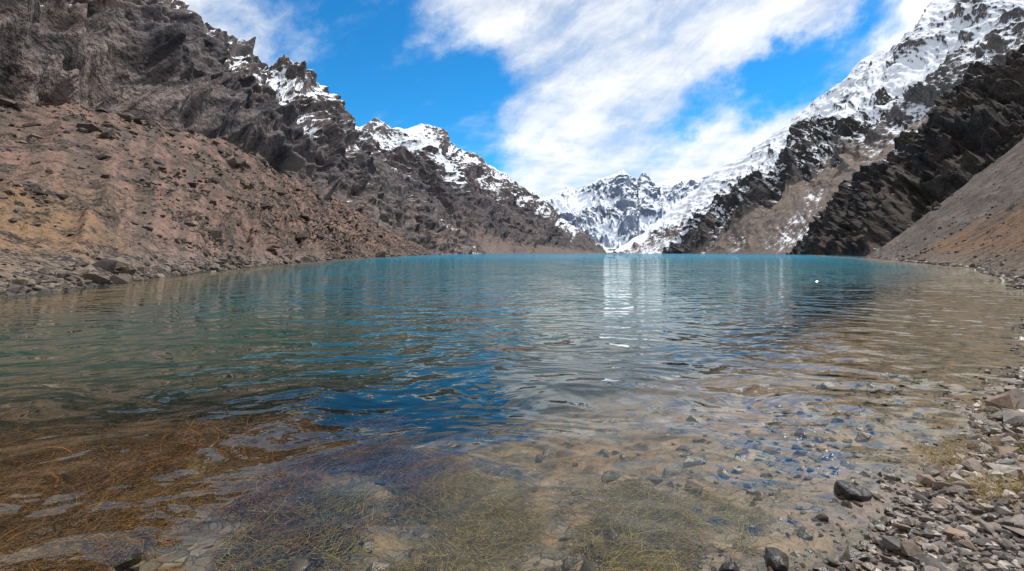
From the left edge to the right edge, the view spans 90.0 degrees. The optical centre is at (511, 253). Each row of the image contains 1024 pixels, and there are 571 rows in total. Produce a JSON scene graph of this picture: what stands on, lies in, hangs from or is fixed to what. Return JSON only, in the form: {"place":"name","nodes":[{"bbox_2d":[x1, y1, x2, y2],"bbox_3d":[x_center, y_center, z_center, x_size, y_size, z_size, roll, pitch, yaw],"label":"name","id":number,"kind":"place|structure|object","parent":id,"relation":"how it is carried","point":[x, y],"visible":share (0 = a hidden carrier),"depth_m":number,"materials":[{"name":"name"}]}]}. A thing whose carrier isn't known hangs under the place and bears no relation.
{"place":"outdoors","nodes":[
{"label":"outdoors","id":0,"kind":"place"},
{"bbox_2d":[0,100,435,299],"bbox_3d":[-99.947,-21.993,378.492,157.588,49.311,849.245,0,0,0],"label":"scree hillside","id":1,"kind":"structure","parent":0,"point":[95,235],"depth_m":81.85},
{"bbox_2d":[0,98,433,302],"bbox_3d":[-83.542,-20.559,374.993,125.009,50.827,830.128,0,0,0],"label":"hillside boulders","id":2,"kind":"object","parent":1,"relation":"on","point":[114,266],"visible":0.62,"depth_m":80.63,"materials":[{"name":"brown stone"}]},
{"bbox_2d":[0,0,485,254],"bbox_3d":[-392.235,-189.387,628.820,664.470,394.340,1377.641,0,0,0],"label":"rocky mountain","id":3,"kind":"structure","parent":0,"point":[174,64],"depth_m":347.42,"materials":[{"name":"grey stone"}]},
{"bbox_2d":[355,118,606,253],"bbox_3d":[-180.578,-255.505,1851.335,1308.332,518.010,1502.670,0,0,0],"label":"snowy ridge","id":4,"kind":"structure","parent":0,"point":[484,205],"depth_m":1802.67,"materials":[{"name":"grey stone"}]},
{"bbox_2d":[0,253,1023,570],"bbox_3d":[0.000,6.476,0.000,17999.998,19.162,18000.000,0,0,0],"label":"ground","id":5,"kind":"structure","parent":0,"point":[514,409],"depth_m":8.04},
{"bbox_2d":[15,425,223,527],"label":"orange branches","id":6,"kind":"object","parent":5,"relation":"on","point":[121,467],"visible":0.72,"depth_m":4.92,"materials":[{"name":"brown plant"}]},
{"bbox_2d":[39,411,255,487],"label":"orange branches","id":7,"kind":"object","parent":5,"relation":"on","point":[160,449],"visible":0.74,"depth_m":5.35,"materials":[{"name":"brown plant"}]},
{"bbox_2d":[7,368,976,570],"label":"submerged stones","id":8,"kind":"object","parent":5,"relation":"on","point":[135,557],"visible":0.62,"depth_m":5.08,"materials":[{"name":"grey stone"}]},
{"bbox_2d":[202,454,794,570],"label":"green waterweed","id":9,"kind":"object","parent":5,"relation":"on","point":[512,528],"visible":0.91,"depth_m":3.87,"materials":[{"name":"plant"}]},
{"bbox_2d":[492,520,669,570],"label":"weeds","id":10,"kind":"object","parent":5,"relation":"on","point":[588,548],"visible":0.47,"depth_m":3.58,"materials":[{"name":"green plant"}]},
{"bbox_2d":[552,539,675,570],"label":"dry twig","id":11,"kind":"object","parent":5,"relation":"on","point":[616,561],"visible":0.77,"depth_m":3.34,"materials":[{"name":"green plant"}]},
{"bbox_2d":[673,496,722,557],"bbox_3d":[1.272,1.915,3.449,0.329,0.452,0.710,0,0,0],"label":"dry twig","id":12,"kind":"object","parent":5,"relation":"on","point":[698,535],"visible":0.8,"depth_m":3.54,"materials":[{"name":"brown wood"}]},
{"bbox_2d":[719,559,739,570],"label":"dark wet rock","id":13,"kind":"object","parent":5,"relation":"on","point":[730,565],"visible":1,"depth_m":3.22,"materials":[{"name":"grey stone"}]},
{"bbox_2d":[661,73,931,253],"bbox_3d":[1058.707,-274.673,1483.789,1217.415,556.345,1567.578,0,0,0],"label":"dark crags","id":14,"kind":"structure","parent":5,"relation":"on","point":[765,208],"depth_m":1538.04,"materials":[{"name":"grey stone"}]},
{"bbox_2d":[636,322,1023,570],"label":"gravel","id":15,"kind":"structure","parent":5,"relation":"on","point":[1004,524],"depth_m":3.86,"materials":[{"name":"grey gravel"}]},
{"bbox_2d":[905,461,1023,522],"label":"dry grass","id":16,"kind":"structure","parent":15,"relation":"on","point":[998,488],"depth_m":4.04,"materials":[{"name":"beige plant"}]},
{"bbox_2d":[906,420,1023,463],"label":"dry grass","id":17,"kind":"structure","parent":15,"relation":"on","point":[973,445],"depth_m":5.17,"materials":[{"name":"beige plant"}]},
{"bbox_2d":[934,394,1020,426],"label":"dry grass","id":18,"kind":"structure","parent":15,"relation":"on","point":[979,403],"depth_m":6.40,"materials":[{"name":"beige plant"}]},
{"bbox_2d":[834,480,871,501],"bbox_3d":[2.820,2.010,4.244,0.235,0.215,0.269,0,0,-10],"label":"dark wet rock","id":19,"kind":"object","parent":5,"relation":"on","point":[849,491],"visible":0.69,"depth_m":4.19,"materials":[{"name":"grey stone"}]},
{"bbox_2d":[875,257,1023,347],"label":"shore stones","id":20,"kind":"object","parent":5,"relation":"on","point":[1017,281],"visible":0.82,"depth_m":51.06,"materials":[{"name":"grey stone"}]},
{"bbox_2d":[903,445,998,472],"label":"dry grass","id":21,"kind":"structure","parent":5,"relation":"on","point":[951,458],"depth_m":4.89,"materials":[{"name":"beige plant"}]},
{"bbox_2d":[0,254,1023,416],"bbox_3d":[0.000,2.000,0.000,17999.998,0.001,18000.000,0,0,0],"label":"lake water","id":22,"kind":"structure","parent":0,"point":[385,316],"depth_m":16.70,"materials":[{"name":"teal liquid"}]},
{"bbox_2d":[0,401,489,570],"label":"brown waterweed","id":23,"kind":"object","parent":22,"relation":"in","point":[290,443],"visible":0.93,"depth_m":4.86,"materials":[{"name":"brown plant"}]},
{"bbox_2d":[148,413,309,475],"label":"orange branches","id":24,"kind":"object","parent":23,"relation":"on","point":[230,445],"visible":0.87,"depth_m":5.68,"materials":[{"name":"brown plant"}]},
{"bbox_2d":[288,557,310,570],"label":"pale rock","id":25,"kind":"object","parent":22,"relation":"in","point":[300,564],"visible":1,"depth_m":3.27,"materials":[{"name":"stone"}]},
{"bbox_2d":[765,547,788,570],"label":"dark wet rock","id":26,"kind":"object","parent":22,"relation":"in","point":[777,559],"visible":0.91,"depth_m":3.28,"materials":[{"name":"grey stone"}]},
{"bbox_2d":[778,421,870,481],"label":"foam bubbles","id":27,"kind":"object","parent":22,"relation":"on","point":[823,457],"visible":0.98,"depth_m":5.07,"materials":[{"name":"white liquid"}]},
{"bbox_2d":[181,0,931,252],"label":"sky","id":28,"kind":"structure","parent":0,"point":[554,96],"materials":[{"name":"blue"}]},
{"bbox_2d":[540,169,710,250],"bbox_3d":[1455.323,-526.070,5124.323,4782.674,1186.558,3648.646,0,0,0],"label":"distant snow peaks","id":29,"kind":"object","parent":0,"point":[613,212],"visible":0.29,"depth_m":4852.46,"materials":[{"name":"white snow"}]},
{"bbox_2d":[612,0,1023,253],"bbox_3d":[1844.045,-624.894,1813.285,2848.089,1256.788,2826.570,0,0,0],"label":"snowy mountain","id":30,"kind":"structure","parent":0,"point":[944,43],"depth_m":1676.33,"materials":[{"name":"white snow"}]},
{"bbox_2d":[786,44,1023,257],"bbox_3d":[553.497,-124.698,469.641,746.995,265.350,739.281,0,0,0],"label":"dark rock spur","id":31,"kind":"structure","parent":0,"point":[967,132],"depth_m":440.08,"materials":[{"name":"black stone"}]},
{"bbox_2d":[864,138,1023,274],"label":"talus slope","id":32,"kind":"structure","parent":0,"point":[985,197],"depth_m":161.27,"materials":[{"name":"brown gravel"}]},
{"bbox_2d":[863,144,1023,273],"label":"talus boulders","id":33,"kind":"object","parent":32,"relation":"on","point":[949,252],"visible":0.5,"depth_m":134.17,"materials":[{"name":"stone"}]}
]}

